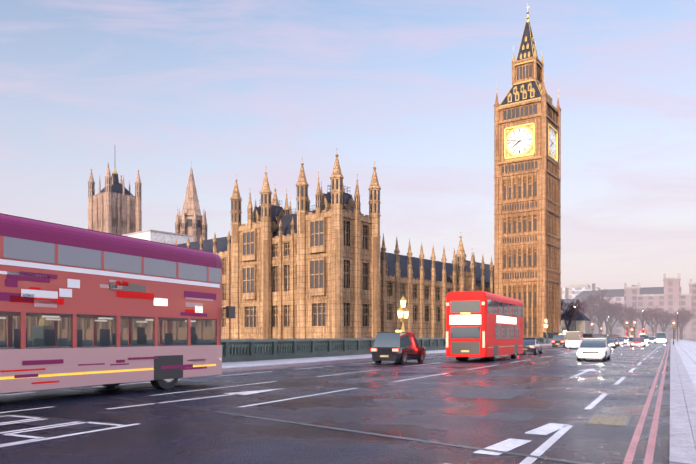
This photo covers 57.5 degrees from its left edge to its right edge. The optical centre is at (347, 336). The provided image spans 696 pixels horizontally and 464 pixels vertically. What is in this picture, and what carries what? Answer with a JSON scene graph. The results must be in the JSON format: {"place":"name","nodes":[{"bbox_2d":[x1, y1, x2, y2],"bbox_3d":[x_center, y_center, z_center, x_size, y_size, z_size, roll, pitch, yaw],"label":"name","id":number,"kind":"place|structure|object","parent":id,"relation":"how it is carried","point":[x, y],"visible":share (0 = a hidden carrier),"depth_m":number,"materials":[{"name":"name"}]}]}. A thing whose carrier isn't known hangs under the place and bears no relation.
{"place":"outdoors","nodes":[
{"label":"outdoors","id":0,"kind":"place"},
{"bbox_2d":[0,339,670,463],"bbox_3d":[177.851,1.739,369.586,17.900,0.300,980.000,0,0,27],"label":"road","id":1,"kind":"structure","parent":0,"point":[424,409],"depth_m":12.91,"materials":[{"name":"grey asphalt"}]},
{"bbox_2d":[0,213,234,392],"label":"double-decker bus","id":2,"kind":"object","parent":1,"relation":"on","point":[53,272],"visible":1,"depth_m":17.02,"materials":[{"name":"pink"}]},
{"bbox_2d":[0,339,669,463],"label":"road markings","id":3,"kind":"object","parent":1,"relation":"on","point":[510,443],"visible":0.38,"depth_m":11.04,"materials":[{"name":"white paint"}]},
{"bbox_2d":[0,357,688,463],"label":"joints and grate","id":4,"kind":"object","parent":1,"relation":"on","point":[511,393],"visible":0.96,"depth_m":12.41,"materials":[{"name":"grey metal"}]},
{"bbox_2d":[371,330,425,363],"bbox_3d":[3.084,0.614,37.643,1.808,1.950,4.638,0,0,27],"label":"black taxi","id":5,"kind":"object","parent":1,"relation":"on","point":[400,346],"visible":1,"depth_m":35.98,"materials":[{"name":"black metal"}]},
{"bbox_2d":[222,339,695,463],"bbox_3d":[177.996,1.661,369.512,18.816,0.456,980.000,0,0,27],"label":"kerbs","id":6,"kind":"structure","parent":1,"relation":"on","point":[682,419],"depth_m":13.78,"materials":[{"name":"concrete"}]},
{"bbox_2d":[446,291,527,360],"bbox_3d":[9.822,-0.636,44.222,3.020,4.450,11.466,0,0,27],"label":"red bus","id":7,"kind":"object","parent":1,"relation":"on","point":[487,326],"visible":1,"depth_m":39.48,"materials":[{"name":"red metal"}]},
{"bbox_2d":[522,338,542,354],"bbox_3d":[16.318,0.858,57.053,1.788,1.462,4.438,0,0,27],"label":"dark car","id":8,"kind":"object","parent":1,"relation":"on","point":[533,345],"visible":0.79,"depth_m":55.65,"materials":[{"name":"grey metal"}]},
{"bbox_2d":[552,334,565,346],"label":"black car","id":9,"kind":"object","parent":1,"relation":"on","point":[558,340],"visible":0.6,"depth_m":92.45,"materials":[{"name":"black metal"}]},
{"bbox_2d":[565,331,583,348],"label":"white van","id":10,"kind":"object","parent":1,"relation":"on","point":[573,338],"visible":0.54,"depth_m":79.97,"materials":[{"name":"white metal"}]},
{"bbox_2d":[590,322,593,329],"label":"signal","id":11,"kind":"object","parent":1,"relation":"on","point":[591,325],"visible":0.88,"depth_m":111.58,"materials":[{"name":"grey metal"}]},
{"bbox_2d":[576,338,610,360],"bbox_3d":[16.262,0.858,41.939,1.788,1.462,4.438,0,0,27],"label":"car","id":12,"kind":"object","parent":1,"relation":"on","point":[594,348],"visible":1,"depth_m":40.95,"materials":[{"name":"white metal"}]},
{"bbox_2d":[603,337,616,347],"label":"car","id":13,"kind":"object","parent":1,"relation":"on","point":[611,341],"visible":0.62,"depth_m":86.83,"materials":[{"name":"grey metal"}]},
{"bbox_2d":[607,302,629,336],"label":"tree","id":14,"kind":"object","parent":1,"relation":"on","point":[622,311],"depth_m":265.48,"materials":[{"name":"brown plant"}]},
{"bbox_2d":[561,306,677,345],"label":"street lamps","id":15,"kind":"object","parent":1,"relation":"on","point":[564,333],"visible":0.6,"depth_m":142.32,"materials":[{"name":"painted metal"},{"name":"dark iron"}]},
{"bbox_2d":[625,320,628,343],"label":"traffic light","id":16,"kind":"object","parent":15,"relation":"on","point":[626,325],"depth_m":114.17,"materials":[{"name":"grey metal"}]},
{"bbox_2d":[630,320,636,336],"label":"traffic light","id":17,"kind":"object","parent":15,"relation":"on","point":[632,330],"depth_m":111.31,"materials":[{"name":"grey metal"}]},
{"bbox_2d":[618,337,624,344],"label":"dark car","id":18,"kind":"object","parent":1,"relation":"on","point":[621,340],"visible":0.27,"depth_m":110.16,"materials":[{"name":"grey metal"}]},
{"bbox_2d":[614,308,640,336],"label":"tree","id":19,"kind":"object","parent":1,"relation":"on","point":[631,314],"depth_m":217.53,"materials":[{"name":"brown plant"}]},
{"bbox_2d":[627,305,642,326],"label":"tree","id":20,"kind":"object","parent":1,"relation":"on","point":[635,310],"depth_m":283.05,"materials":[{"name":"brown plant"}]},
{"bbox_2d":[631,337,644,346],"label":"car","id":21,"kind":"object","parent":1,"relation":"on","point":[638,341],"visible":1,"depth_m":92.06,"materials":[{"name":"red"}]},
{"bbox_2d":[639,329,646,336],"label":"bus","id":22,"kind":"object","parent":1,"relation":"on","point":[641,332],"depth_m":259.04,"materials":[{"name":"red metal"}]},
{"bbox_2d":[640,335,648,344],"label":"silver car","id":23,"kind":"object","parent":1,"relation":"on","point":[646,338],"visible":0.5,"depth_m":122.25,"materials":[{"name":"grey metal"}]},
{"bbox_2d":[638,306,654,326],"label":"tree","id":24,"kind":"object","parent":1,"relation":"on","point":[643,316],"depth_m":295.66,"materials":[{"name":"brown plant"}]},
{"bbox_2d":[642,309,666,336],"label":"tree","id":25,"kind":"object","parent":1,"relation":"on","point":[662,315],"depth_m":309.30,"materials":[{"name":"brown plant"}]},
{"bbox_2d":[645,305,667,337],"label":"tree","id":26,"kind":"object","parent":1,"relation":"on","point":[653,313],"depth_m":252.88,"materials":[{"name":"brown plant"}]},
{"bbox_2d":[656,333,665,343],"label":"white van","id":27,"kind":"object","parent":1,"relation":"on","point":[660,337],"visible":1,"depth_m":135.29,"materials":[{"name":"white metal"}]},
{"bbox_2d":[658,312,670,332],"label":"tree","id":28,"kind":"object","parent":1,"relation":"on","point":[663,321],"depth_m":335.23,"materials":[{"name":"brown plant"}]},
{"bbox_2d":[661,311,674,332],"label":"tree","id":29,"kind":"object","parent":1,"relation":"on","point":[666,321],"depth_m":320.93,"materials":[{"name":"brown plant"}]},
{"bbox_2d":[0,0,695,293],"label":"sky","id":30,"kind":"structure","parent":0,"point":[248,89],"materials":[{"name":"blue"}]},
{"bbox_2d":[222,339,695,388],"bbox_3d":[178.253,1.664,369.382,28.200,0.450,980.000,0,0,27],"label":"pavements","id":31,"kind":"structure","parent":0,"point":[686,349],"depth_m":39.52,"materials":[{"name":"grey concrete"}]},
{"bbox_2d":[0,297,618,362],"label":"bridge parapet","id":32,"kind":"structure","parent":31,"relation":"on","point":[236,350],"depth_m":42.24,"materials":[{"name":"green metal"}]},
{"bbox_2d":[559,320,564,334],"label":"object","id":33,"kind":"structure","parent":31,"relation":"on","point":[562,326],"depth_m":121.60,"materials":[{"name":"grey metal"}]},
{"bbox_2d":[592,299,620,334],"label":"tree","id":34,"kind":"object","parent":31,"relation":"on","point":[611,310],"depth_m":239.96,"materials":[{"name":"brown plant"}]},
{"bbox_2d":[592,300,626,336],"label":"tree","id":35,"kind":"object","parent":31,"relation":"on","point":[612,314],"depth_m":252.31,"materials":[{"name":"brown plant"}]},
{"bbox_2d":[561,274,695,338],"bbox_3d":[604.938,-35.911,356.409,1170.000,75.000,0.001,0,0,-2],"label":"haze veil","id":36,"kind":"object","parent":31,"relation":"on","point":[693,334],"visible":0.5,"depth_m":342.87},
{"bbox_2d":[672,321,675,344],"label":"signal","id":37,"kind":"object","parent":31,"relation":"on","point":[673,325],"visible":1,"depth_m":112.07,"materials":[{"name":"grey metal"}]},
{"bbox_2d":[667,312,686,338],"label":"tree","id":38,"kind":"object","parent":31,"relation":"on","point":[676,326],"depth_m":339.89,"materials":[{"name":"brown plant"}]},
{"bbox_2d":[673,307,691,338],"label":"tree","id":39,"kind":"object","parent":31,"relation":"on","point":[681,320],"depth_m":299.93,"materials":[{"name":"brown plant"}]},
{"bbox_2d":[672,308,694,339],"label":"tree","id":40,"kind":"object","parent":31,"relation":"on","point":[686,314],"depth_m":273.64,"materials":[{"name":"brown plant"}]},
{"label":"ground","id":41,"kind":"structure","parent":0,"visible":0},
{"bbox_2d":[88,164,141,234],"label":"tower","id":42,"kind":"structure","parent":41,"relation":"on","point":[114,205],"depth_m":340.48,"materials":[{"name":"beige stone"}]},
{"bbox_2d":[0,154,493,340],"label":"palace","id":43,"kind":"structure","parent":41,"relation":"on","point":[327,268],"depth_m":137.23,"materials":[{"name":"stone"}]},
{"bbox_2d":[175,161,207,241],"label":"central tower","id":44,"kind":"structure","parent":43,"relation":"on","point":[191,220],"depth_m":255.19,"materials":[{"name":"beige stone"}]},
{"bbox_2d":[494,6,560,336],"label":"clock tower","id":45,"kind":"structure","parent":41,"relation":"on","point":[527,192],"depth_m":165.13,"materials":[{"name":"stone"}]},
{"bbox_2d":[561,298,586,330],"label":"tree","id":46,"kind":"object","parent":41,"relation":"on","point":[572,311],"visible":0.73,"depth_m":191.34,"materials":[{"name":"black plant"}]},
{"bbox_2d":[578,289,614,319],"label":"tree","id":47,"kind":"object","parent":41,"relation":"on","point":[592,303],"depth_m":206.78,"materials":[{"name":"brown plant"}]},
{"bbox_2d":[586,307,609,333],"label":"tree","id":48,"kind":"object","parent":41,"relation":"on","point":[599,319],"depth_m":277.54,"materials":[{"name":"brown plant"}]},
{"bbox_2d":[592,308,603,330],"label":"tree","id":49,"kind":"object","parent":41,"relation":"on","point":[599,321],"depth_m":327.52,"materials":[{"name":"brown plant"}]},
{"bbox_2d":[561,273,695,338],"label":"buildings","id":50,"kind":"structure","parent":41,"relation":"on","point":[583,321],"depth_m":357.00,"materials":[{"name":"stone"}]}
]}

